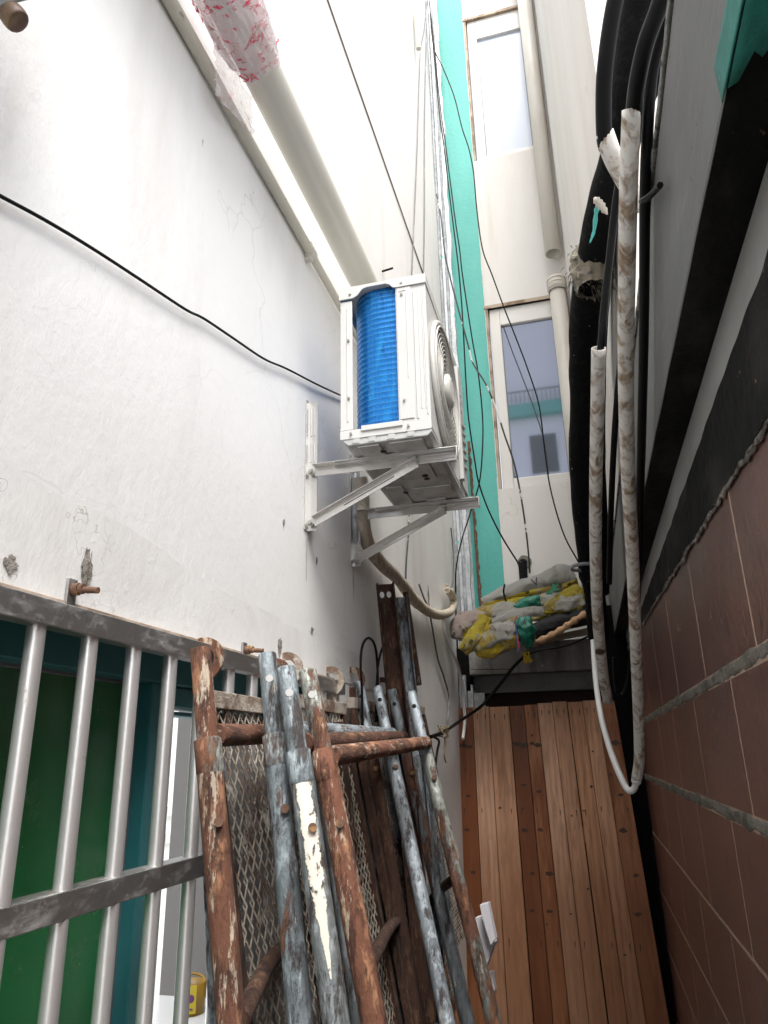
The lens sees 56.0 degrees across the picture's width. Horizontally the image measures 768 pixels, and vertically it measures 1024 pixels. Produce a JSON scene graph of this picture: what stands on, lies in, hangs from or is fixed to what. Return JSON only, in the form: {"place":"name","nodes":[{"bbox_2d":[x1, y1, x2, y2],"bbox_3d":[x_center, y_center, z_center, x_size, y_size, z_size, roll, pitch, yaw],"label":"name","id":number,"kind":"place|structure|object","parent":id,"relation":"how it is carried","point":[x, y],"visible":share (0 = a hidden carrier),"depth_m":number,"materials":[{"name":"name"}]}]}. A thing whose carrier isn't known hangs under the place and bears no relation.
{"place":"outdoors","nodes":[
{"label":"outdoors","id":0,"kind":"place"},
{"label":"ground","id":1,"kind":"structure","parent":0,"visible":0},
{"bbox_2d":[0,0,467,1023],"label":"plastered building","id":2,"kind":"structure","parent":1,"relation":"on","point":[152,458],"depth_m":1.63,"materials":[{"name":"white paint"}]},
{"bbox_2d":[0,0,28,32],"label":"pipe","id":3,"kind":"object","parent":2,"relation":"attached to","point":[14,16],"visible":1,"depth_m":1.05,"materials":[{"name":"brown metal"}]},
{"bbox_2d":[0,620,302,1023],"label":"window frame","id":4,"kind":"structure","parent":2,"relation":"in","point":[61,651],"depth_m":1.47,"materials":[{"name":"teal paint"}]},
{"bbox_2d":[0,194,340,395],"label":"wall cable","id":5,"kind":"object","parent":2,"relation":"attached to","point":[42,218],"depth_m":1.46,"materials":[{"name":"black"}]},
{"bbox_2d":[0,578,344,1023],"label":"window grille","id":6,"kind":"object","parent":2,"relation":"attached to","point":[60,904],"depth_m":1.17,"materials":[{"name":"silver metal"}]},
{"bbox_2d":[201,839,215,1023],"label":"steel tube","id":7,"kind":"object","parent":6,"relation":"attached to","point":[210,1007],"visible":0.29,"depth_m":1.43,"materials":[{"name":"metal"}]},
{"bbox_2d":[189,972,206,1016],"bbox_3d":[-1.207,3.006,4.513,0.192,0.212,0.186,-13,-22,32],"label":"yellow bucket","id":8,"kind":"object","parent":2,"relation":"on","point":[197,995],"visible":0.62,"depth_m":4.46,"materials":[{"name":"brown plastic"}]},
{"bbox_2d":[161,0,356,341],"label":"wall conduit","id":9,"kind":"object","parent":2,"relation":"attached to","point":[179,18],"depth_m":2.08,"materials":[{"name":"beige plastic"}]},
{"bbox_2d":[203,0,377,286],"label":"drain pipe","id":10,"kind":"object","parent":2,"relation":"attached to","point":[274,98],"visible":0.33,"depth_m":2.15,"materials":[{"name":"beige plastic"}]},
{"bbox_2d":[192,0,278,81],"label":"plastic wrap","id":11,"kind":"object","parent":10,"relation":"attached to","point":[217,7],"visible":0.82,"depth_m":1.85,"materials":[{"name":"red"}]},
{"bbox_2d":[351,473,357,543],"bbox_3d":[-0.108,0.008,2.816,0.023,0.333,0.076,-6,-19,14],"label":"lagging pipe","id":12,"kind":"object","parent":2,"relation":"attached to","point":[354,526],"visible":0.59,"depth_m":2.77,"materials":[{"name":"grey plastic"}]},
{"bbox_2d":[304,400,458,530],"bbox_3d":[-0.014,-0.185,2.296,0.500,0.455,0.042,-6,-19,14],"label":"wall bracket","id":13,"kind":"object","parent":2,"relation":"attached to","point":[313,517],"depth_m":2.29,"materials":[{"name":"metal"}]},
{"bbox_2d":[334,273,477,511],"bbox_3d":[0.086,-0.372,2.580,0.390,0.580,0.703,-6,-19,14],"label":"outdoor air conditioner","id":14,"kind":"object","parent":13,"relation":"on","point":[409,391],"visible":0.97,"depth_m":2.30,"materials":[{"name":"white metal"}]},
{"bbox_2d":[353,477,457,619],"bbox_3d":[0.182,0.338,3.712,0.058,0.348,2.125,-6,-19,14],"label":"lagged hose","id":15,"kind":"object","parent":2,"relation":"attached to","point":[384,566],"visible":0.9,"depth_m":3.06,"materials":[{"name":"beige plastic"}]},
{"bbox_2d":[441,619,465,739],"bbox_3d":[0.432,1.025,4.399,0.021,0.689,0.629,-6,-19,14],"label":"drain hose","id":16,"kind":"object","parent":15,"relation":"hanging from","point":[459,674],"visible":0.96,"depth_m":4.53,"materials":[{"name":"white plastic"}]},
{"bbox_2d":[405,515,409,579],"bbox_3d":[0.112,0.323,3.584,0.009,0.732,0.222,-6,-19,14],"label":"thin wire","id":17,"kind":"object","parent":2,"relation":"attached to","point":[407,550],"visible":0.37,"depth_m":3.64,"materials":[{"name":"grey metal"}]},
{"bbox_2d":[350,454,479,566],"bbox_3d":[0.112,-0.039,2.736,0.500,0.455,0.042,-6,-19,14],"label":"wall bracket","id":18,"kind":"object","parent":2,"relation":"attached to","point":[358,556],"depth_m":2.72,"materials":[{"name":"metal"}]},
{"bbox_2d":[413,8,420,50],"bbox_3d":[0.274,-3.979,5.954,0.050,0.451,0.042,-15,-23,35],"label":"cable sleeve","id":19,"kind":"object","parent":2,"relation":"attached to","point":[417,32],"visible":1,"depth_m":5.94,"materials":[{"name":"white plastic"}]},
{"bbox_2d":[411,2,426,275],"bbox_3d":[0.312,-3.403,5.966,0.008,4.556,1.411,-6,-19,14],"label":"thin wire","id":20,"kind":"object","parent":2,"relation":"attached to","point":[417,147],"visible":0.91,"depth_m":5.42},
{"bbox_2d":[423,27,426,272],"bbox_3d":[0.342,-3.120,5.967,0.009,3.346,0.755,-6,-19,14],"label":"thin wire","id":21,"kind":"object","parent":2,"relation":"attached to","point":[424,155],"visible":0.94,"depth_m":5.76,"materials":[{"name":"grey metal"}]},
{"bbox_2d":[418,584,449,725],"bbox_3d":[0.290,0.846,4.052,0.011,0.747,0.749,-6,-19,14],"label":"thin wire","id":22,"kind":"object","parent":2,"relation":"attached to","point":[425,601],"visible":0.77,"depth_m":4.13,"materials":[{"name":"grey metal"}]},
{"bbox_2d":[425,0,445,139],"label":"corner flashing","id":23,"kind":"object","parent":2,"relation":"attached to","point":[435,124],"visible":0.83,"depth_m":6.78,"materials":[{"name":"white metal"}]},
{"bbox_2d":[432,134,452,249],"bbox_3d":[0.507,-2.783,6.311,0.133,1.300,0.036,0,-19,-3],"label":"corner flashing","id":24,"kind":"object","parent":2,"relation":"attached to","point":[440,183],"visible":0.89,"depth_m":6.31,"materials":[{"name":"white metal"}]},
{"bbox_2d":[438,248,460,375],"bbox_3d":[0.535,-1.343,5.810,0.134,1.850,0.035,0,-19,-3],"label":"corner flashing","id":25,"kind":"object","parent":2,"relation":"attached to","point":[448,313],"visible":0.49,"depth_m":5.94,"materials":[{"name":"white metal"}]},
{"bbox_2d":[450,528,453,587],"bbox_3d":[0.447,0.316,4.883,0.010,0.503,0.288,-6,-19,14],"label":"thin wire","id":26,"kind":"object","parent":2,"relation":"attached to","point":[453,557],"visible":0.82,"depth_m":5.03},
{"bbox_2d":[431,18,483,648],"bbox_3d":[0.573,-1.736,5.742,0.291,6.067,0.011,-6,-19,14],"label":"hanging cable","id":27,"kind":"object","parent":2,"relation":"attached to","point":[468,319],"visible":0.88,"depth_m":5.62,"materials":[{"name":"black plastic"}]},
{"bbox_2d":[452,509,476,782],"bbox_3d":[0.577,0.689,5.109,0.134,2.550,0.036,0,-19,-3],"label":"corner flashing","id":28,"kind":"object","parent":2,"relation":"attached to","point":[463,584],"visible":0.23,"depth_m":5.21,"materials":[{"name":"silver metal"}]},
{"bbox_2d":[467,497,474,609],"bbox_3d":[0.623,0.535,5.202,0.050,2.100,0.002,-6,-19,14],"label":"zinc panel","id":29,"kind":"object","parent":2,"relation":"attached to","point":[472,588],"visible":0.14,"depth_m":5.24,"materials":[{"name":"grey metal"}]},
{"bbox_2d":[429,0,577,561],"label":"hanging cable","id":30,"kind":"object","parent":2,"relation":"attached to","point":[502,302],"visible":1,"depth_m":5.60,"materials":[{"name":"black plastic"}]},
{"bbox_2d":[191,637,321,1023],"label":"platform","id":31,"kind":"structure","parent":1,"relation":"on","point":[226,702],"depth_m":1.53,"materials":[{"name":"metal"}]},
{"bbox_2d":[190,646,425,1023],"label":"scaffold frame","id":32,"kind":"object","parent":1,"relation":"on","point":[234,1003],"visible":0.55,"depth_m":1.23,"materials":[{"name":"rusted steel"},{"name":"brown weathered paint"},{"name":"dark steel"}]},
{"bbox_2d":[218,712,404,1023],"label":"wire mesh","id":33,"kind":"object","parent":1,"relation":"on","point":[243,864],"visible":0.09,"depth_m":1.59,"materials":[{"name":"metal"}]},
{"bbox_2d":[282,652,401,1023],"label":"platform","id":34,"kind":"structure","parent":1,"relation":"on","point":[332,706],"depth_m":2.15,"materials":[{"name":"metal"}]},
{"bbox_2d":[313,770,348,1008],"bbox_3d":[-0.082,1.301,1.725,0.292,1.452,0.037,-8,-20,19],"label":"steel tube","id":35,"kind":"object","parent":34,"relation":"attached to","point":[324,847],"visible":0.01,"depth_m":1.90,"materials":[{"name":"grey metal"}]},
{"bbox_2d":[316,783,360,1023],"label":"steel tube","id":36,"kind":"object","parent":34,"relation":"attached to","point":[352,1006],"visible":0.35,"depth_m":1.72,"materials":[{"name":"metal"}]},
{"bbox_2d":[333,721,361,885],"bbox_3d":[-0.038,1.413,2.001,0.224,1.604,0.042,1,-19,-5],"label":"steel tube","id":37,"kind":"object","parent":1,"relation":"on","point":[344,769],"visible":0.21,"depth_m":2.17,"materials":[{"name":"brown metal"}]},
{"bbox_2d":[258,651,455,1023],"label":"scaffold frame","id":38,"kind":"object","parent":1,"relation":"on","point":[296,984],"visible":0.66,"depth_m":1.38,"materials":[{"name":"grey metal"}]},
{"bbox_2d":[276,665,475,1023],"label":"scaffold frame","id":39,"kind":"object","parent":1,"relation":"on","point":[334,1009],"visible":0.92,"depth_m":1.34,"materials":[{"name":"grey metal"}]},
{"bbox_2d":[347,666,412,1023],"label":"platform","id":40,"kind":"structure","parent":1,"relation":"on","point":[353,703],"depth_m":2.33,"materials":[{"name":"metal"}]},
{"bbox_2d":[359,637,378,725],"bbox_3d":[-0.052,0.616,2.597,0.009,0.336,0.228,-6,-19,14],"label":"cable loop","id":41,"kind":"object","parent":40,"relation":"attached to","point":[360,667],"visible":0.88,"depth_m":2.52,"materials":[{"name":"black rubber"}]},
{"bbox_2d":[376,581,438,1023],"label":"angle iron","id":42,"kind":"object","parent":40,"relation":"attached to","point":[390,641],"visible":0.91,"depth_m":2.61,"materials":[{"name":"metal"}]},
{"bbox_2d":[375,647,381,721],"bbox_3d":[0.010,0.657,2.828,0.009,0.332,0.339,-6,-19,14],"label":"cable loop","id":43,"kind":"object","parent":42,"relation":"attached to","point":[376,681],"visible":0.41,"depth_m":2.69,"materials":[{"name":"black rubber"}]},
{"bbox_2d":[396,595,445,974],"bbox_3d":[0.128,1.002,2.647,0.057,1.453,0.237,9,-21,-28],"label":"angle iron","id":44,"kind":"object","parent":40,"relation":"attached to","point":[406,642],"visible":0.34,"depth_m":2.82,"materials":[{"name":"grey metal"}]},
{"bbox_2d":[403,592,421,685],"bbox_3d":[0.114,0.509,2.925,0.073,0.382,0.022,-14,-23,34],"label":"bent rod","id":45,"kind":"object","parent":44,"relation":"attached to","point":[417,674],"visible":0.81,"depth_m":2.90,"materials":[{"name":"metal"}]},
{"bbox_2d":[299,667,501,1023],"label":"scaffold frame","id":46,"kind":"object","parent":1,"relation":"on","point":[328,758],"visible":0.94,"depth_m":1.41,"materials":[{"name":"brown metal"}]},
{"bbox_2d":[372,722,437,1023],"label":"steel tube","id":47,"kind":"object","parent":1,"relation":"on","point":[393,811],"visible":0.1,"depth_m":2.57,"materials":[{"name":"grey metal"}]},
{"bbox_2d":[475,915,496,965],"bbox_3d":[0.348,1.459,2.434,0.068,0.179,0.030,-6,-19,14],"label":"foam board","id":48,"kind":"object","parent":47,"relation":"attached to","point":[488,948],"visible":0.56,"depth_m":2.43,"materials":[{"name":"white plastic"}]},
{"bbox_2d":[480,901,496,943],"bbox_3d":[0.349,1.370,2.409,0.049,0.124,0.030,-6,-19,14],"label":"foam board","id":49,"kind":"object","parent":48,"relation":"on","point":[487,916],"visible":1,"depth_m":2.40,"materials":[{"name":"white plastic"}]},
{"bbox_2d":[426,782,455,937],"bbox_3d":[0.280,1.783,2.739,0.280,1.865,0.038,5,-20,-18],"label":"steel tube","id":50,"kind":"object","parent":1,"relation":"on","point":[436,841],"visible":0.18,"depth_m":2.86,"materials":[{"name":"grey metal"}]},
{"bbox_2d":[417,689,464,945],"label":"tube","id":51,"kind":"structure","parent":1,"relation":"on","point":[454,909],"depth_m":3.08,"materials":[{"name":"metal"}]},
{"bbox_2d":[443,947,460,1023],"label":"steel tube","id":52,"kind":"object","parent":1,"relation":"on","point":[453,1002],"visible":0.07,"depth_m":2.47,"materials":[{"name":"grey metal"}]},
{"bbox_2d":[489,970,495,993],"bbox_3d":[0.360,1.603,2.438,0.035,0.094,0.030,-6,-19,14],"label":"foam board","id":53,"kind":"object","parent":52,"relation":"attached to","point":[492,976],"visible":0.34,"depth_m":2.44,"materials":[{"name":"white plastic"}]},
{"bbox_2d":[427,0,657,639],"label":"building","id":54,"kind":"structure","parent":1,"relation":"on","point":[523,267],"depth_m":5.82,"materials":[{"name":"white paint"}]},
{"bbox_2d":[467,441,481,605],"bbox_3d":[0.690,0.490,5.230,0.049,2.200,0.007,-6,-19,14],"label":"rusty strip","id":55,"kind":"object","parent":54,"relation":"attached to","point":[474,527],"visible":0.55,"depth_m":5.35,"materials":[{"name":"metal"}]},
{"bbox_2d":[432,35,519,564],"bbox_3d":[0.691,-2.178,5.932,0.413,5.424,0.012,-6,-19,14],"label":"hanging cable","id":56,"kind":"object","parent":54,"relation":"hanging from","point":[511,552],"visible":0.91,"depth_m":5.69,"materials":[{"name":"black plastic"}]},
{"bbox_2d":[436,194,531,653],"bbox_3d":[0.739,-0.871,5.234,0.213,3.844,0.587,14,-24,-38],"label":"hanging cable","id":57,"kind":"object","parent":54,"relation":"hanging from","point":[482,378],"visible":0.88,"depth_m":5.17,"materials":[{"name":"black rubber"}]},
{"bbox_2d":[429,656,522,738],"bbox_3d":[0.401,1.024,4.053,0.380,0.491,1.003,-16,-24,37],"label":"cable","id":58,"kind":"object","parent":57,"relation":"hanging from","point":[487,699],"visible":0.94,"depth_m":4.36,"materials":[{"name":"black plastic"}]},
{"bbox_2d":[434,737,439,764],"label":"cable","id":59,"kind":"object","parent":58,"relation":"hanging from","point":[437,749],"visible":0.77,"depth_m":3.58,"materials":[{"name":"black plastic"}]},
{"bbox_2d":[437,725,449,762],"bbox_3d":[0.307,1.181,3.682,0.062,0.186,0.078,-6,-19,14],"label":"knotted string","id":60,"kind":"object","parent":58,"relation":"attached to","point":[444,730],"visible":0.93,"depth_m":3.69,"materials":[{"name":"brown fabric"}]},
{"bbox_2d":[522,652,532,662],"bbox_3d":[0.863,0.874,4.342,0.064,0.070,0.028,-6,-19,14],"label":"yellow tie","id":61,"kind":"object","parent":58,"relation":"attached to","point":[524,654],"visible":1,"depth_m":4.33,"materials":[{"name":"yellow plastic"}]},
{"bbox_2d":[527,635,587,654],"bbox_3d":[1.043,0.805,4.348,0.401,0.113,0.012,-6,-19,14],"label":"cable","id":62,"kind":"object","parent":58,"relation":"attached to","point":[572,643],"visible":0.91,"depth_m":4.34,"materials":[{"name":"black plastic"}]},
{"bbox_2d":[467,5,548,160],"bbox_3d":[1.135,-3.994,6.719,0.635,1.721,0.073,-6,-19,14],"label":"window","id":63,"kind":"structure","parent":54,"relation":"in","point":[502,122],"depth_m":6.73,"materials":[{"name":"white glass"}]},
{"bbox_2d":[518,559,527,579],"bbox_3d":[1.002,0.472,5.175,0.063,0.298,0.091,-6,-19,14],"label":"sleeve","id":64,"kind":"object","parent":54,"relation":"attached to","point":[522,566],"visible":0.49,"depth_m":5.16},
{"bbox_2d":[489,295,569,488],"bbox_3d":[1.200,-0.953,5.689,0.635,1.594,0.073,-6,-19,14],"label":"window frame","id":65,"kind":"structure","parent":54,"relation":"in","point":[532,323],"depth_m":5.70,"materials":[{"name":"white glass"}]},
{"bbox_2d":[517,0,561,258],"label":"downpipe","id":66,"kind":"object","parent":54,"relation":"attached to","point":[550,228],"visible":1,"depth_m":6.19,"materials":[{"name":"plastic"}]},
{"bbox_2d":[546,273,582,587],"bbox_3d":[1.402,-0.637,5.358,0.157,2.588,0.157,-6,-19,14],"label":"downpipe","id":67,"kind":"object","parent":54,"relation":"attached to","point":[557,286],"visible":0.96,"depth_m":5.55,"materials":[{"name":"plastic"}]},
{"bbox_2d":[458,700,669,1023],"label":"plank gate","id":68,"kind":"structure","parent":1,"relation":"on","point":[482,745],"depth_m":4.18,"materials":[{"name":"brown wood"}]},
{"bbox_2d":[456,605,675,1023],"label":"shed front","id":69,"kind":"structure","parent":1,"relation":"on","point":[557,675],"depth_m":4.65,"materials":[{"name":"brown wood planks"}]},
{"bbox_2d":[474,617,519,659],"bbox_3d":[0.702,0.764,4.352,0.345,0.245,0.236,-6,-19,14],"label":"sack roll","id":70,"kind":"object","parent":69,"relation":"on","point":[496,640],"visible":0.68,"depth_m":4.27,"materials":[{"name":"yellow"}]},
{"bbox_2d":[459,613,491,654],"bbox_3d":[0.552,0.739,4.357,0.212,0.245,0.130,-6,-19,14],"label":"sack roll","id":71,"kind":"object","parent":70,"relation":"on","point":[471,639],"visible":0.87,"depth_m":4.31,"materials":[{"name":"yellow fabric"}]},
{"bbox_2d":[514,616,536,648],"bbox_3d":[0.837,0.715,4.275,0.144,0.190,0.163,-6,-19,14],"label":"plastic bag","id":72,"kind":"object","parent":70,"relation":"on","point":[526,630],"visible":0.88,"depth_m":4.23,"materials":[{"name":"green plastic"}]},
{"bbox_2d":[533,611,585,646],"bbox_3d":[1.041,0.696,4.297,0.350,0.200,0.049,-6,-19,14],"label":"lagged pole","id":73,"kind":"object","parent":72,"relation":"on","point":[575,620],"visible":0.85,"depth_m":4.28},
{"bbox_2d":[481,564,577,604],"bbox_3d":[0.950,0.483,4.745,0.639,0.245,0.243,-6,-19,14],"label":"sack roll","id":74,"kind":"object","parent":69,"relation":"on","point":[557,578],"visible":0.79,"depth_m":4.67,"materials":[{"name":"grey fabric"}]},
{"bbox_2d":[520,628,587,646],"bbox_3d":[1.119,0.807,4.667,0.473,0.105,0.085,-6,-19,14],"label":"timber batten","id":75,"kind":"object","parent":69,"relation":"attached to","point":[574,634],"visible":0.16,"depth_m":4.62,"materials":[{"name":"grey wood"}]},
{"bbox_2d":[533,608,586,638],"bbox_3d":[1.071,0.690,4.430,0.359,0.172,0.142,-6,-19,14],"label":"roll","id":76,"kind":"object","parent":69,"relation":"on","point":[545,626],"visible":0.64,"depth_m":4.38,"materials":[{"name":"black"}]},
{"bbox_2d":[491,606,548,622],"bbox_3d":[0.849,0.671,4.535,0.373,0.144,0.128,-6,-19,14],"label":"sack roll","id":77,"kind":"object","parent":76,"relation":"on","point":[535,613],"visible":0.59,"depth_m":4.49,"materials":[{"name":"grey fabric"}]},
{"bbox_2d":[474,601,514,617],"bbox_3d":[0.731,0.659,4.615,0.386,0.170,0.162,-6,-19,14],"label":"sack roll","id":78,"kind":"object","parent":77,"relation":"on","point":[493,610],"visible":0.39,"depth_m":4.57,"materials":[{"name":"grey fabric"}]},
{"bbox_2d":[449,610,485,640],"bbox_3d":[0.529,0.714,4.527,0.240,0.194,0.192,-6,-19,14],"label":"sack roll","id":79,"kind":"object","parent":78,"relation":"on","point":[462,623],"visible":0.57,"depth_m":4.46,"materials":[{"name":"grey"}]},
{"bbox_2d":[500,597,523,602],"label":"sack roll","id":80,"kind":"object","parent":78,"relation":"on","point":[515,599],"visible":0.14,"depth_m":4.62,"materials":[{"name":"yellow fabric"}]},
{"bbox_2d":[503,584,506,601],"bbox_3d":[0.785,0.539,4.641,0.039,0.156,0.012,-6,-19,14],"label":"dark string","id":81,"kind":"object","parent":80,"relation":"attached to","point":[504,593],"visible":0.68,"depth_m":4.65,"materials":[{"name":"black fabric"}]},
{"bbox_2d":[513,595,540,607],"bbox_3d":[0.894,0.591,4.573,0.199,0.121,0.117,-6,-19,14],"label":"plastic bag","id":82,"kind":"object","parent":77,"relation":"on","point":[534,600],"visible":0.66,"depth_m":4.53,"materials":[{"name":"green plastic"}]},
{"bbox_2d":[543,593,585,615],"bbox_3d":[1.119,0.579,4.466,0.258,0.158,0.176,-6,-19,14],"label":"sack roll","id":83,"kind":"object","parent":76,"relation":"on","point":[557,603],"visible":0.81,"depth_m":4.42,"materials":[{"name":"grey fabric"}]},
{"bbox_2d":[539,592,559,605],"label":"sack roll","id":84,"kind":"object","parent":83,"relation":"on","point":[544,597],"visible":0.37,"depth_m":4.56,"materials":[{"name":"grey fabric"}]},
{"bbox_2d":[559,584,584,600],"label":"sack roll","id":85,"kind":"object","parent":83,"relation":"on","point":[574,590],"visible":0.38,"depth_m":4.49,"materials":[{"name":"yellow"}]},
{"bbox_2d":[608,0,767,1023],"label":"tiled building","id":86,"kind":"structure","parent":1,"relation":"on","point":[704,604],"depth_m":1.46,"materials":[{"name":"brown tile"}]},
{"bbox_2d":[589,346,612,704],"bbox_3d":[0.679,0.132,2.277,0.065,0.857,1.119,-5,-19,12],"label":"stained conduit","id":87,"kind":"object","parent":86,"relation":"attached to","point":[598,363],"visible":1,"depth_m":2.15,"materials":[{"name":"plastic"}]},
{"bbox_2d":[597,184,618,349],"bbox_3d":[0.587,-0.638,1.870,0.031,0.458,0.313,1,-19,-6],"label":"black cable","id":88,"kind":"object","parent":87,"relation":"attached to","point":[608,270],"visible":0.66,"depth_m":1.88,"materials":[{"name":"black plastic"}]},
{"bbox_2d":[612,648,630,696],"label":"looped cable","id":89,"kind":"object","parent":87,"relation":"attached to","point":[614,677],"visible":0.95,"depth_m":2.60,"materials":[{"name":"black plastic"}]},
{"bbox_2d":[606,356,618,584],"bbox_3d":[0.814,-0.220,2.551,0.036,0.798,0.812,-3,-19,6],"label":"black cable","id":90,"kind":"object","parent":86,"relation":"attached to","point":[613,456],"visible":0.64,"depth_m":2.59,"materials":[{"name":"black plastic"}]},
{"bbox_2d":[569,0,660,639],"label":"black duct","id":91,"kind":"object","parent":86,"relation":"attached to","point":[583,324],"visible":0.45,"depth_m":2.54,"materials":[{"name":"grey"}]},
{"bbox_2d":[561,244,617,301],"bbox_3d":[0.671,-0.793,2.354,0.168,0.267,0.170,0,-19,-4],"label":"tattered tape","id":92,"kind":"object","parent":91,"relation":"attached to","point":[581,271],"visible":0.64,"depth_m":2.32,"materials":[{"name":"beige plastic"}]},
{"bbox_2d":[590,108,644,793],"bbox_3d":[0.682,0.168,2.054,0.105,1.235,2.077,-5,-19,10],"label":"stained conduit","id":93,"kind":"object","parent":86,"relation":"attached to","point":[629,171],"visible":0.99,"depth_m":1.62,"materials":[{"name":"plastic"}]},
{"bbox_2d":[626,0,666,133],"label":"black cable","id":94,"kind":"object","parent":93,"relation":"attached to","point":[652,24],"visible":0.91,"depth_m":1.21,"materials":[{"name":"black plastic"}]},
{"bbox_2d":[595,128,639,212],"bbox_3d":[0.579,-0.827,1.758,0.049,0.146,0.197,-18,-25,40],"label":"stained conduit","id":95,"kind":"object","parent":86,"relation":"attached to","point":[609,149],"visible":0.56,"depth_m":1.72,"materials":[{"name":"plastic"}]},
{"bbox_2d":[595,0,623,151],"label":"black cable","id":96,"kind":"object","parent":95,"relation":"attached to","point":[605,63],"visible":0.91,"depth_m":1.65,"materials":[{"name":"black plastic"}]},
{"bbox_2d":[636,15,665,596],"bbox_3d":[0.614,-0.220,1.728,0.061,0.964,1.468,-5,-19,10],"label":"black cable","id":97,"kind":"object","parent":86,"relation":"attached to","point":[649,100],"visible":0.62,"depth_m":1.47,"materials":[{"name":"black plastic"}]},
{"bbox_2d":[638,182,663,203],"bbox_3d":[0.476,-0.568,1.290,0.012,0.085,0.130,-4,-19,9],"label":"crossing strap","id":98,"kind":"object","parent":86,"relation":"attached to","point":[654,191],"visible":1,"depth_m":1.26,"materials":[{"name":"black rubber"}]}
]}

